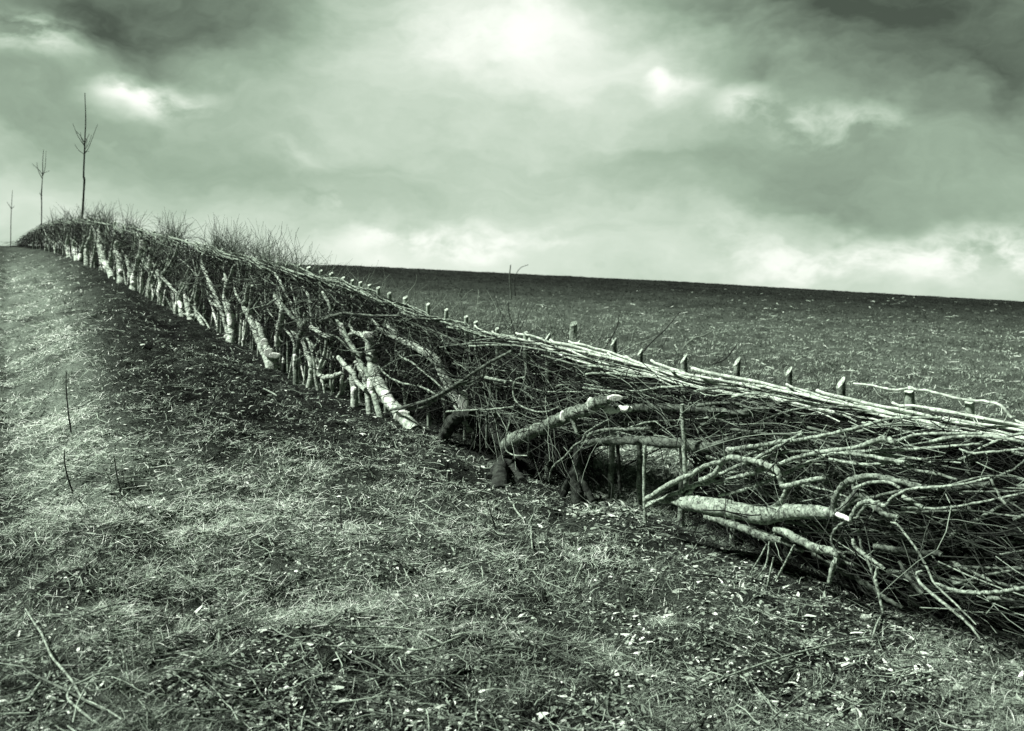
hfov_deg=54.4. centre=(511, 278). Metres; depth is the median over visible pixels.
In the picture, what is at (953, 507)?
laid branch
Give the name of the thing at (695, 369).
hazel rod
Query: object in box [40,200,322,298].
upright shoots
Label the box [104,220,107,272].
hedge stake
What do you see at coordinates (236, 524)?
straw
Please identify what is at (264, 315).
hedge tree
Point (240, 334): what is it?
hedge tree
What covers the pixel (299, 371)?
hedge stake
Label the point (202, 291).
hedge tree
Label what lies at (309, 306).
hedge tree
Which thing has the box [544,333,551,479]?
hedge stake
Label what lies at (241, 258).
hazel rod
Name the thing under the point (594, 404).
cut log
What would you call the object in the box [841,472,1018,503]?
laid branch
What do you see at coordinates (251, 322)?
hedge tree
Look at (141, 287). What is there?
hedge tree
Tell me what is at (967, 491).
laid branch
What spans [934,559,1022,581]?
laid branch
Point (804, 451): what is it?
laid branch
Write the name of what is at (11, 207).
sapling
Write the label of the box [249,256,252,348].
hedge stake
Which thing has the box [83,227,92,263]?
hedge tree
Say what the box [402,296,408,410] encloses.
hedge stake
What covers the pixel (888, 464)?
laid branch
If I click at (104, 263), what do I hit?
hedge tree
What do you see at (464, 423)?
hedge tree
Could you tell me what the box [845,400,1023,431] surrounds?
hazel rod
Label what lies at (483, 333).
hazel rod
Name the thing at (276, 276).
laid branch
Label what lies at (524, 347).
laid branch
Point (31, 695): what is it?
fallen branch
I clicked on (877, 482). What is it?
laid branch
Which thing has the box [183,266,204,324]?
hedge tree
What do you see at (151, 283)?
hedge tree
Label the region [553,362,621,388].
laid branch
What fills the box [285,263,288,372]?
hedge stake
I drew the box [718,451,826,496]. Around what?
laid branch
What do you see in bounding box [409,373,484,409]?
laid branch
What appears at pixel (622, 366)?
laid branch
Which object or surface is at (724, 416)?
laid branch
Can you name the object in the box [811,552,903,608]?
laid branch
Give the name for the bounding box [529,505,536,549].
fallen branch
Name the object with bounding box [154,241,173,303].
hedge tree
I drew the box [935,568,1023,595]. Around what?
laid branch
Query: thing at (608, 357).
hazel rod
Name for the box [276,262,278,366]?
hedge stake
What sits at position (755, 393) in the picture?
laid branch
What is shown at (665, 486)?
laid branch
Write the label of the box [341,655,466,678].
fallen branch
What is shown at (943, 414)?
upright shoots
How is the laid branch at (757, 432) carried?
on the brushwood at (558, 443)
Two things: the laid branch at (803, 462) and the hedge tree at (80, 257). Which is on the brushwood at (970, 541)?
the laid branch at (803, 462)
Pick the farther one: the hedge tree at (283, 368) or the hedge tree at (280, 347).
the hedge tree at (280, 347)
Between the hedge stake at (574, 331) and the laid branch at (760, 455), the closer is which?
the laid branch at (760, 455)
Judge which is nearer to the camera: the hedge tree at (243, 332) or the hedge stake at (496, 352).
the hedge stake at (496, 352)
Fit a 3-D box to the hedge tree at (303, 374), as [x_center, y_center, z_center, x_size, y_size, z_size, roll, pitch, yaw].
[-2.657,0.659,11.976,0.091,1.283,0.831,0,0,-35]
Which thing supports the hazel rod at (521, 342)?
attached to the hedge stake at (475, 348)
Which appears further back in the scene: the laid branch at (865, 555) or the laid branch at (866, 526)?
the laid branch at (866, 526)
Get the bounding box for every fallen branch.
[0,682,40,709]
[19,660,131,711]
[144,507,166,522]
[167,559,263,599]
[341,626,460,651]
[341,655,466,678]
[479,645,527,652]
[508,497,524,520]
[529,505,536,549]
[697,613,890,687]
[770,681,820,720]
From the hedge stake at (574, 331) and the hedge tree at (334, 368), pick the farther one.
the hedge tree at (334, 368)
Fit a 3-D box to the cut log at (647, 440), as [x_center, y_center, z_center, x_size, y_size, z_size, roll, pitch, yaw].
[1.083,1.094,6.856,0.184,0.330,1.763,0,0,-36]
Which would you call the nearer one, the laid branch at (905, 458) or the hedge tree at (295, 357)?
the laid branch at (905, 458)
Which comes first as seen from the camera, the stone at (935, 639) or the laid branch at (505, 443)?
the stone at (935, 639)
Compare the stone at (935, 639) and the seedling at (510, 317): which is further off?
the seedling at (510, 317)
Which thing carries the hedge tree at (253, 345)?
on the ground at (96, 281)
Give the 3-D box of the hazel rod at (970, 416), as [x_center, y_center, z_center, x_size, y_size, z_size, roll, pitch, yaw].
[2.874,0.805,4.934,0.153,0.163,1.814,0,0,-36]
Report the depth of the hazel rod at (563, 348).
7.93 m
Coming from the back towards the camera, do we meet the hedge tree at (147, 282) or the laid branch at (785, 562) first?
the hedge tree at (147, 282)
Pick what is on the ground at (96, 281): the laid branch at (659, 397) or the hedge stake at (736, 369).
the hedge stake at (736, 369)
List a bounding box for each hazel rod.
[215,247,263,270]
[229,251,281,272]
[274,263,339,292]
[286,261,384,308]
[305,272,338,281]
[328,279,377,293]
[336,280,373,297]
[342,288,395,306]
[358,292,409,306]
[364,295,414,309]
[379,303,429,317]
[391,304,439,318]
[394,307,456,322]
[400,312,468,325]
[425,317,481,336]
[430,315,485,336]
[443,324,517,338]
[446,322,516,338]
[456,330,535,340]
[474,325,673,384]
[480,334,555,345]
[491,331,633,378]
[515,332,671,384]
[528,338,680,392]
[549,339,767,402]
[568,340,769,402]
[588,351,758,405]
[607,352,839,421]
[625,355,902,429]
[650,359,856,421]
[669,368,891,431]
[691,366,1023,440]
[720,378,1023,444]
[754,383,1020,447]
[785,383,1023,438]
[815,389,1023,437]
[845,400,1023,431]
[891,401,1023,428]
[923,406,1023,426]
[978,419,1016,427]
[1013,419,1023,424]
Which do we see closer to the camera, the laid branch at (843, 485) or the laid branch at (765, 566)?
the laid branch at (843, 485)
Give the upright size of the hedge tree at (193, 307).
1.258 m
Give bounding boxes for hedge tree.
[65,234,71,257]
[72,234,76,260]
[77,235,86,260]
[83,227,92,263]
[90,231,97,266]
[92,228,112,277]
[108,233,114,267]
[112,228,125,278]
[113,239,126,282]
[122,231,134,284]
[124,232,145,290]
[127,233,136,285]
[132,239,170,300]
[133,240,171,294]
[134,237,152,290]
[139,235,148,292]
[142,256,174,310]
[144,247,151,267]
[145,237,160,296]
[146,238,175,296]
[147,259,158,298]
[152,242,178,295]
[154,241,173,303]
[156,269,162,304]
[158,241,178,305]
[170,248,174,310]
[173,266,190,313]
[176,255,208,327]
[177,272,193,316]
[179,277,193,319]
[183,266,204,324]
[187,273,198,318]
[193,250,214,320]
[193,262,234,331]
[201,247,226,333]
[222,264,235,342]
[233,280,264,363]
[236,265,246,344]
[241,265,256,346]
[247,272,277,368]
[251,270,262,351]
[254,262,270,356]
[255,319,280,368]
[258,274,280,362]
[264,276,295,378]
[266,274,280,368]
[271,292,303,384]
[272,273,301,365]
[273,286,284,346]
[276,280,306,383]
[279,321,287,372]
[288,300,325,392]
[290,283,321,390]
[299,300,336,394]
[301,313,313,387]
[302,285,314,324]
[312,282,370,385]
[316,339,343,379]
[334,289,407,397]
[336,310,383,417]
[336,355,366,391]
[348,317,421,429]
[349,365,360,406]
[353,360,371,413]
[372,318,473,432]
[436,390,475,440]
[468,418,539,478]
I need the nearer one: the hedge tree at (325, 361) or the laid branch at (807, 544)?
the laid branch at (807, 544)
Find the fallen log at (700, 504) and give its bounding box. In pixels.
[645,471,837,524]
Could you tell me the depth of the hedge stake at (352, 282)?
10.82 m
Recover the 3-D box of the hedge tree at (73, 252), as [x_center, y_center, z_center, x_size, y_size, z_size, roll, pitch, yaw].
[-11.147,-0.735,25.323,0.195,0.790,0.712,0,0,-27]
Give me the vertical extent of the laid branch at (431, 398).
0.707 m
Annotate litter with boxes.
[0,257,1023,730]
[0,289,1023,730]
[562,436,711,518]
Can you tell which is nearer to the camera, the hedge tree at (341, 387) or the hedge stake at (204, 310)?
the hedge tree at (341, 387)
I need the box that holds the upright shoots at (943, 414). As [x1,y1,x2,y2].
[372,284,1023,442]
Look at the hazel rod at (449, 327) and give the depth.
8.85 m
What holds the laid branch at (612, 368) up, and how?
on the brushwood at (558, 443)
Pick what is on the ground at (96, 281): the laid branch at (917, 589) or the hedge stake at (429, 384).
the hedge stake at (429, 384)
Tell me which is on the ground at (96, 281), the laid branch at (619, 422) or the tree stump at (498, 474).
the tree stump at (498, 474)
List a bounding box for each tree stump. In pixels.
[486,449,526,489]
[560,446,594,506]
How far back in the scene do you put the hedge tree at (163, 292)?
16.70 m
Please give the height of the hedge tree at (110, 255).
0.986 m
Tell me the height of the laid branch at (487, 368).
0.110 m
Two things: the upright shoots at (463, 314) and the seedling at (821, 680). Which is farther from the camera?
the upright shoots at (463, 314)
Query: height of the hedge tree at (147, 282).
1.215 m
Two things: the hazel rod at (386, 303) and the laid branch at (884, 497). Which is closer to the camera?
the laid branch at (884, 497)
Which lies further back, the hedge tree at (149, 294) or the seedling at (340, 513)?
the hedge tree at (149, 294)
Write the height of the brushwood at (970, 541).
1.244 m
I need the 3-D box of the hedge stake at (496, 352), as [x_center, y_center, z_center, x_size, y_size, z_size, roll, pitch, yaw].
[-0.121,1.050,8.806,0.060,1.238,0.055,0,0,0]
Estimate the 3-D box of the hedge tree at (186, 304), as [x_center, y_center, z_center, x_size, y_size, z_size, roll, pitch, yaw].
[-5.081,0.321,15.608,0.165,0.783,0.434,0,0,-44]
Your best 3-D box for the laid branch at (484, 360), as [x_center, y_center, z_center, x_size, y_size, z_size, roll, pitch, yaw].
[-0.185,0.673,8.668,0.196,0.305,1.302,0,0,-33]
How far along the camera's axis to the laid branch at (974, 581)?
5.33 m
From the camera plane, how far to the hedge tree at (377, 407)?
10.11 m
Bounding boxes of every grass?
[264,264,1023,547]
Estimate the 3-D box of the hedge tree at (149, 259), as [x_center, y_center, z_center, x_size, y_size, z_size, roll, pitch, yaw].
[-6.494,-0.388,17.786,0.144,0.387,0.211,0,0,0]
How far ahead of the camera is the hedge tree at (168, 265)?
16.40 m
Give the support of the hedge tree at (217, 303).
on the ground at (96, 281)
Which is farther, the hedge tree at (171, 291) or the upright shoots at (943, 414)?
the hedge tree at (171, 291)
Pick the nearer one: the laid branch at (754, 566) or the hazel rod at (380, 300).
the laid branch at (754, 566)
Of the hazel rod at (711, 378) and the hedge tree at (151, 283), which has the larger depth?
the hedge tree at (151, 283)
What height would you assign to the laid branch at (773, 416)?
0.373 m
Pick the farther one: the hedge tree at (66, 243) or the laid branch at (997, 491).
the hedge tree at (66, 243)
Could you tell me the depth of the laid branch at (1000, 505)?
5.13 m
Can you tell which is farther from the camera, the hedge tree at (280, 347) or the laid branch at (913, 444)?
the hedge tree at (280, 347)
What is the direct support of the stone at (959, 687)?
on the ground at (96, 281)
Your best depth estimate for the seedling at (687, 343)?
19.99 m
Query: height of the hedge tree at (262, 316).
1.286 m
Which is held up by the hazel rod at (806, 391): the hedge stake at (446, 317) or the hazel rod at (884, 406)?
the hazel rod at (884, 406)
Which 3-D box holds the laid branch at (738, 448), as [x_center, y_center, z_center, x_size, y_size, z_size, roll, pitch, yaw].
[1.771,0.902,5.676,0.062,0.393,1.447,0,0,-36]
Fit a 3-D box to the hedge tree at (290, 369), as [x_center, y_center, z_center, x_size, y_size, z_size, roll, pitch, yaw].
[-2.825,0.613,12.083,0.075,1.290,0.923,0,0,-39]
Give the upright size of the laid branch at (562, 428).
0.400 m
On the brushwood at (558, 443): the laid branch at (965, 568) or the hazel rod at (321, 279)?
the laid branch at (965, 568)
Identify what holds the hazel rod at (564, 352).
attached to the hedge stake at (526, 379)
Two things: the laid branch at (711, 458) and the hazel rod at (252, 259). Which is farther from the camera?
the hazel rod at (252, 259)
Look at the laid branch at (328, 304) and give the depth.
10.98 m
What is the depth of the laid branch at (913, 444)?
5.89 m
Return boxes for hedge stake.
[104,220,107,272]
[138,228,142,290]
[152,230,154,300]
[160,234,163,302]
[185,239,187,316]
[203,244,205,323]
[220,248,223,332]
[236,254,239,342]
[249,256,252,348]
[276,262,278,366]
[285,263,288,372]
[297,264,300,380]
[306,266,311,378]
[319,270,323,387]
[329,272,333,392]
[340,276,344,397]
[350,279,354,365]
[358,281,362,402]
[376,287,381,409]
[384,292,390,412]
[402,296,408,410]
[426,303,430,427]
[442,308,448,421]
[463,315,468,440]
[471,320,477,446]
[495,327,500,457]
[523,331,531,461]
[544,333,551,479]
[568,321,576,468]
[576,340,580,445]
[608,338,616,498]
[636,348,643,505]
[641,439,652,522]
[677,354,687,526]
[729,357,740,544]
[782,366,792,556]
[836,377,846,578]
[904,386,917,607]
[963,398,974,621]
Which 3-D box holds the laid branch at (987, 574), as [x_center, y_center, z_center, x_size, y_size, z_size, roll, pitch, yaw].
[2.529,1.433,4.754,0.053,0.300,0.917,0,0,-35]
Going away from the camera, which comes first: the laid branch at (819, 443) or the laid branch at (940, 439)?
the laid branch at (940, 439)
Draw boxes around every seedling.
[64,449,72,493]
[66,372,71,432]
[103,456,123,494]
[340,498,341,527]
[487,502,494,528]
[493,291,536,341]
[509,265,511,299]
[586,316,618,348]
[636,312,679,360]
[682,330,713,348]
[711,344,736,364]
[820,663,822,693]
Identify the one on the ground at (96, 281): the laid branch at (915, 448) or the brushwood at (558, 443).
the brushwood at (558, 443)
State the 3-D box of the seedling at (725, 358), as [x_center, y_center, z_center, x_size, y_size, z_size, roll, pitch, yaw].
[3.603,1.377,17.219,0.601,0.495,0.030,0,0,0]
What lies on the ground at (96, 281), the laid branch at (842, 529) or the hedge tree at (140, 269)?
the hedge tree at (140, 269)
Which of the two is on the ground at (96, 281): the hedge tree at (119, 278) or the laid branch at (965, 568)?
the hedge tree at (119, 278)
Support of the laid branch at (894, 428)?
on the brushwood at (558, 443)
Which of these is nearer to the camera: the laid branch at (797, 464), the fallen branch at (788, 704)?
the fallen branch at (788, 704)
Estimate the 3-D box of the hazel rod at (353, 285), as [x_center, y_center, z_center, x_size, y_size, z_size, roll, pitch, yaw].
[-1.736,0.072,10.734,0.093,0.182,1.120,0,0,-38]
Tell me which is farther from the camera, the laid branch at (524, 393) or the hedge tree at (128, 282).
the hedge tree at (128, 282)
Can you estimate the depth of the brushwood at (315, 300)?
11.54 m
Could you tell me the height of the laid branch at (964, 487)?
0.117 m
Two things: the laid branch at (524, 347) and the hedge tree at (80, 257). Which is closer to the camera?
the laid branch at (524, 347)
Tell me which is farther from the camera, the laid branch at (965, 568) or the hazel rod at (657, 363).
the hazel rod at (657, 363)
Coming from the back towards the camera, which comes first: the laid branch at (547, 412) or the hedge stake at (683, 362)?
the laid branch at (547, 412)
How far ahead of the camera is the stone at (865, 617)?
5.49 m
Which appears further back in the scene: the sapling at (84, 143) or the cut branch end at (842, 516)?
the sapling at (84, 143)
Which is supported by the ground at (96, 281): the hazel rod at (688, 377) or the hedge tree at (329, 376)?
the hedge tree at (329, 376)
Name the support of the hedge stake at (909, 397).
on the ground at (96, 281)
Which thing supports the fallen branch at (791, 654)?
on the ground at (96, 281)
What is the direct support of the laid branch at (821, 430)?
on the brushwood at (558, 443)
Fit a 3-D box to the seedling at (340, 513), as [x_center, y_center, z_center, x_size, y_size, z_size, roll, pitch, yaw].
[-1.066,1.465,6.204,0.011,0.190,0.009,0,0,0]
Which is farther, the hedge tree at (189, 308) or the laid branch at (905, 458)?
the hedge tree at (189, 308)
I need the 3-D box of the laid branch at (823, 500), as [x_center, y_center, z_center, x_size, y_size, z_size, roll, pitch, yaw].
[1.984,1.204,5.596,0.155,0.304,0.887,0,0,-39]
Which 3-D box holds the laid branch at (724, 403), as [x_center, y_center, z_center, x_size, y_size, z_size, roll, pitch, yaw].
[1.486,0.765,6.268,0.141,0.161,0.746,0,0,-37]
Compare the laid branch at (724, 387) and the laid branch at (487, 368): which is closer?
the laid branch at (724, 387)
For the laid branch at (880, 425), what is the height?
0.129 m
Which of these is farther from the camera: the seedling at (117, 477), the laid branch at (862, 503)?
the seedling at (117, 477)
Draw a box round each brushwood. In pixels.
[5,217,520,452]
[21,219,475,411]
[336,307,1016,618]
[338,316,1023,647]
[752,422,1023,650]
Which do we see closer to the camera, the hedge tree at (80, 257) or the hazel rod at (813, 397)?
the hazel rod at (813, 397)
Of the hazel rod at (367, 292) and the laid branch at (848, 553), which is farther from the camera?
the hazel rod at (367, 292)
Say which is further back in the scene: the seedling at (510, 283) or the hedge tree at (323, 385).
the seedling at (510, 283)
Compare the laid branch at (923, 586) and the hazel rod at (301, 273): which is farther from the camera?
the hazel rod at (301, 273)
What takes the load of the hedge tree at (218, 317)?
on the ground at (96, 281)
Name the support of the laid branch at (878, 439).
on the brushwood at (558, 443)
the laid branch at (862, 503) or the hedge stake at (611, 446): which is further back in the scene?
the hedge stake at (611, 446)
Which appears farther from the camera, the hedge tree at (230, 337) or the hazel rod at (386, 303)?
the hedge tree at (230, 337)
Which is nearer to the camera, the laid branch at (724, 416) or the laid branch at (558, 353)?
the laid branch at (724, 416)
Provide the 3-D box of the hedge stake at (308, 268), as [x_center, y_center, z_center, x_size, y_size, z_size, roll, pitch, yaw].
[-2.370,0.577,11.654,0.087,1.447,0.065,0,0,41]
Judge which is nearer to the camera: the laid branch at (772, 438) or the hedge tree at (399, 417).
the laid branch at (772, 438)
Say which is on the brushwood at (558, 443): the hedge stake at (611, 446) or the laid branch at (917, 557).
the laid branch at (917, 557)
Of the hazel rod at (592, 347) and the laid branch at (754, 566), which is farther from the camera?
the hazel rod at (592, 347)
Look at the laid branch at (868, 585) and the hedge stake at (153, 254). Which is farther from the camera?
the hedge stake at (153, 254)
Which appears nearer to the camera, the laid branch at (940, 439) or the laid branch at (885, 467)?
the laid branch at (940, 439)
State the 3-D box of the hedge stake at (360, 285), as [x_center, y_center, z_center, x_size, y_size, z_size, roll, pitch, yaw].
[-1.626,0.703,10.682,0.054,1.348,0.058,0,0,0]
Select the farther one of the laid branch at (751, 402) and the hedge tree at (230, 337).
the hedge tree at (230, 337)
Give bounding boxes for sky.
[0,0,1023,301]
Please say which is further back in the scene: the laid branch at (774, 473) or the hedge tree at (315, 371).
the hedge tree at (315, 371)
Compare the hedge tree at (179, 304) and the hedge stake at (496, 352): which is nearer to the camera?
the hedge stake at (496, 352)
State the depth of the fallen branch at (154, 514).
5.64 m
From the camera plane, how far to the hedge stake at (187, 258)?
15.90 m
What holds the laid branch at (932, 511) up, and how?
on the brushwood at (558, 443)
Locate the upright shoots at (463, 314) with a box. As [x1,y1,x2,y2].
[269,244,656,386]
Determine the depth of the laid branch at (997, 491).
4.69 m
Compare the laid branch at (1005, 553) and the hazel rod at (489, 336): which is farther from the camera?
the hazel rod at (489, 336)
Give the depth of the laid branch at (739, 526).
6.06 m
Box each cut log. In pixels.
[500,391,622,451]
[580,429,764,458]
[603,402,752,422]
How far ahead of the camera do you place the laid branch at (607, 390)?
7.00 m
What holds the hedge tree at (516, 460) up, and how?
on the ground at (96, 281)
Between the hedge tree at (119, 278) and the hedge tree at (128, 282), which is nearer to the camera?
the hedge tree at (128, 282)
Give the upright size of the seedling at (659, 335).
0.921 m
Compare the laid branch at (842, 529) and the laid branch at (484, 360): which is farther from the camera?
the laid branch at (484, 360)
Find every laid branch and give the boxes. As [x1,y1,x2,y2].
[274,272,291,302]
[309,325,332,339]
[319,312,399,324]
[319,326,375,353]
[321,291,331,312]
[377,365,435,394]
[389,350,512,411]
[395,350,443,389]
[400,367,434,376]
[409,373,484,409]
[439,342,626,368]
[440,397,579,429]
[445,335,533,377]
[445,406,513,416]
[453,361,537,376]
[465,342,546,390]
[468,343,672,377]
[472,385,558,429]
[479,414,640,429]
[481,409,647,439]
[482,381,565,407]
[484,367,516,383]
[485,374,492,447]
[493,410,498,429]
[500,404,616,426]
[504,419,527,456]
[510,380,673,403]
[512,376,558,412]
[520,425,610,437]
[541,354,650,387]
[548,418,609,481]
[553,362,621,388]
[564,414,675,429]
[576,364,691,381]
[578,409,744,436]
[582,374,689,399]
[583,363,667,377]
[584,417,658,436]
[586,413,651,436]
[587,357,638,374]
[591,368,760,395]
[602,392,713,406]
[615,407,765,438]
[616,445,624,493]
[643,457,726,501]
[645,429,897,507]
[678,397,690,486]
[696,386,806,401]
[696,391,794,416]
[697,402,775,430]
[698,398,836,425]
[698,427,825,488]
[703,514,818,552]
[706,455,908,515]
[707,433,803,480]
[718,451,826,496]
[720,445,917,478]
[726,416,942,452]
[726,460,898,511]
[731,392,835,405]
[731,427,893,451]
[732,452,893,513]
[734,388,913,434]
[736,430,803,461]
[740,435,899,447]
[747,525,852,568]
[749,544,766,574]
[750,401,870,414]
[752,420,955,491]
[756,542,769,577]
[757,447,859,474]
[761,424,904,458]
[763,496,805,499]
[766,557,773,588]
[769,462,948,472]
[773,527,844,583]
[775,544,794,580]
[782,528,896,535]
[785,516,919,528]
[786,413,958,469]
[790,455,938,472]
[801,437,928,479]
[803,471,943,506]
[806,492,877,517]
[807,426,989,467]
[808,463,848,495]
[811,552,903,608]
[813,516,897,532]
[818,414,986,468]
[822,438,968,451]
[828,445,922,465]
[829,440,918,469]
[829,454,961,470]
[829,469,940,510]
[830,521,848,555]
[830,555,915,576]
[833,480,899,519]
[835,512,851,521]
[839,474,950,483]
[839,538,919,555]
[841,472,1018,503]
[841,501,932,529]
[842,553,854,566]
[843,492,964,505]
[849,457,990,519]
[851,539,885,570]
[852,420,961,434]
[853,383,1012,428]
[853,480,900,489]
[857,528,874,584]
[861,421,940,454]
[869,539,1002,570]
[873,530,942,557]
[873,566,883,612]
[878,551,979,573]
[886,569,990,590]
[888,530,968,542]
[889,560,1020,591]
[890,516,975,624]
[896,410,983,444]
[897,509,1016,516]
[898,560,923,594]
[901,492,1023,509]
[901,495,923,508]
[905,463,957,481]
[915,570,980,640]
[917,516,1012,538]
[918,478,991,490]
[929,428,1023,443]
[933,564,1022,569]
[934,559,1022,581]
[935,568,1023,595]
[939,460,1023,523]
[940,489,1023,494]
[943,568,990,570]
[949,574,1016,597]
[950,491,1023,536]
[951,577,1023,585]
[953,561,1020,586]
[953,567,1023,584]
[957,432,1023,461]
[959,448,1023,468]
[959,591,1023,601]
[987,596,1023,602]
[990,476,1013,503]
[990,536,1023,545]
[993,600,1023,606]
[994,529,1023,537]
[999,550,1023,554]
[1011,451,1023,454]
[1012,513,1023,520]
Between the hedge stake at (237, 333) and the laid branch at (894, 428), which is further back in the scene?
the hedge stake at (237, 333)
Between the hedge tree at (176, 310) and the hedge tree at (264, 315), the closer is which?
the hedge tree at (264, 315)
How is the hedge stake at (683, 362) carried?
on the ground at (96, 281)
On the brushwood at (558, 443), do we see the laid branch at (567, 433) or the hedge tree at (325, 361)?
the laid branch at (567, 433)
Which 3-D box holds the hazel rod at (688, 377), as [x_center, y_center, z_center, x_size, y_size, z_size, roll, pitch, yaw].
[1.386,0.717,6.859,0.159,0.302,2.086,0,0,-38]
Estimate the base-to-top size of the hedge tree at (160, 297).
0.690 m
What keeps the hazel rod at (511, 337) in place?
attached to the hedge stake at (548, 337)
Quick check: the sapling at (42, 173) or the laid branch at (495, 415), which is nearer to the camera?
the laid branch at (495, 415)
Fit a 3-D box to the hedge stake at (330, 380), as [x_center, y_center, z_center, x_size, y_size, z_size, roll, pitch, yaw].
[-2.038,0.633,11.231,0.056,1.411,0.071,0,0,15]
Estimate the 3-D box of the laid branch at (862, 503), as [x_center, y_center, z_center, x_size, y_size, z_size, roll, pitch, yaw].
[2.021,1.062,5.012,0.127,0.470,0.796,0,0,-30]
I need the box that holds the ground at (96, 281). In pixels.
[0,245,1023,730]
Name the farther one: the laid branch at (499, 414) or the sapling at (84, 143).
the sapling at (84, 143)
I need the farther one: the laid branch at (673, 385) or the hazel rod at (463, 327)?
the hazel rod at (463, 327)
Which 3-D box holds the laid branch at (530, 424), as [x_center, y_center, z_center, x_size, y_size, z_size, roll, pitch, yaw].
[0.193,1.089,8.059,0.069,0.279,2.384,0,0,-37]
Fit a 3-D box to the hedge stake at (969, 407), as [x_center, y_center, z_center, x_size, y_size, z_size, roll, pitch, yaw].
[2.539,1.306,5.522,0.071,1.285,0.078,0,0,0]
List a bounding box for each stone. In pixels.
[860,614,871,620]
[932,636,940,641]
[953,684,964,690]
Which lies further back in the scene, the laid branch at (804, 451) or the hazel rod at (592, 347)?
the hazel rod at (592, 347)
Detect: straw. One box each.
[0,253,531,667]
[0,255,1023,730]
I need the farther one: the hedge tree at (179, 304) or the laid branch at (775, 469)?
the hedge tree at (179, 304)
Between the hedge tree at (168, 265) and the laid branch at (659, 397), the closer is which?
the laid branch at (659, 397)
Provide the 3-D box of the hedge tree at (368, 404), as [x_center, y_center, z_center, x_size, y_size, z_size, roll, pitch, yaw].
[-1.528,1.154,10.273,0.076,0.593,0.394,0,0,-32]
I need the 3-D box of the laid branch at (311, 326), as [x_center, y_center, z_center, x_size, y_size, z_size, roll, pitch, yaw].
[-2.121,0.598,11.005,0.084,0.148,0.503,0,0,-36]
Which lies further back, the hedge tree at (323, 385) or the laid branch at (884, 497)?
the hedge tree at (323, 385)
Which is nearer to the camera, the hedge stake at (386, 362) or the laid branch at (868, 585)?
the laid branch at (868, 585)
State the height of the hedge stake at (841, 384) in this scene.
1.304 m
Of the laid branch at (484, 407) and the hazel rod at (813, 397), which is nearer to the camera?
the hazel rod at (813, 397)
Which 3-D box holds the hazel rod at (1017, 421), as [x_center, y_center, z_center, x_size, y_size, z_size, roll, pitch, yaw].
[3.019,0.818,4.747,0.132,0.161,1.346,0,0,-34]
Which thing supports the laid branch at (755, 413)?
on the brushwood at (761, 489)
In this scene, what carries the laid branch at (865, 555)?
in the brushwood at (970, 541)
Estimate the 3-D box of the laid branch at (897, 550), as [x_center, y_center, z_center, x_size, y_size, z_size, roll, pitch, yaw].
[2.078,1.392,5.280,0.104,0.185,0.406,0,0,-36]
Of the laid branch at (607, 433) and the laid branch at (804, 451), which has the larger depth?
the laid branch at (607, 433)
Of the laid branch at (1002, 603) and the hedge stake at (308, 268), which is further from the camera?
the hedge stake at (308, 268)
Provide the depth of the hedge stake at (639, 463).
7.46 m
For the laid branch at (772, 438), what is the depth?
6.05 m
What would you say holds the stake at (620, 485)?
on the ground at (96, 281)
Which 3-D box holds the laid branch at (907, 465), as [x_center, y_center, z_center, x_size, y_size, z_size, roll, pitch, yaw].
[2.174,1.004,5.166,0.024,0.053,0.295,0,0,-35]
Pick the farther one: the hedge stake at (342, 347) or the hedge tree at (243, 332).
the hedge tree at (243, 332)
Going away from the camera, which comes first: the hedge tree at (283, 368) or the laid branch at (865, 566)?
the laid branch at (865, 566)
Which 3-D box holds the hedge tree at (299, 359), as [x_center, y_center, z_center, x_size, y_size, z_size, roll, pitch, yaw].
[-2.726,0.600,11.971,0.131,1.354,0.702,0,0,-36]
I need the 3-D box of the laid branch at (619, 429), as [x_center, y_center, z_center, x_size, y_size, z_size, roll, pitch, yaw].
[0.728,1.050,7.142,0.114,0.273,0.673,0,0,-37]
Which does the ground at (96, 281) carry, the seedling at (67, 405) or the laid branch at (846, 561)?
the seedling at (67, 405)
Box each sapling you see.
[8,190,12,246]
[35,149,47,248]
[73,100,97,234]

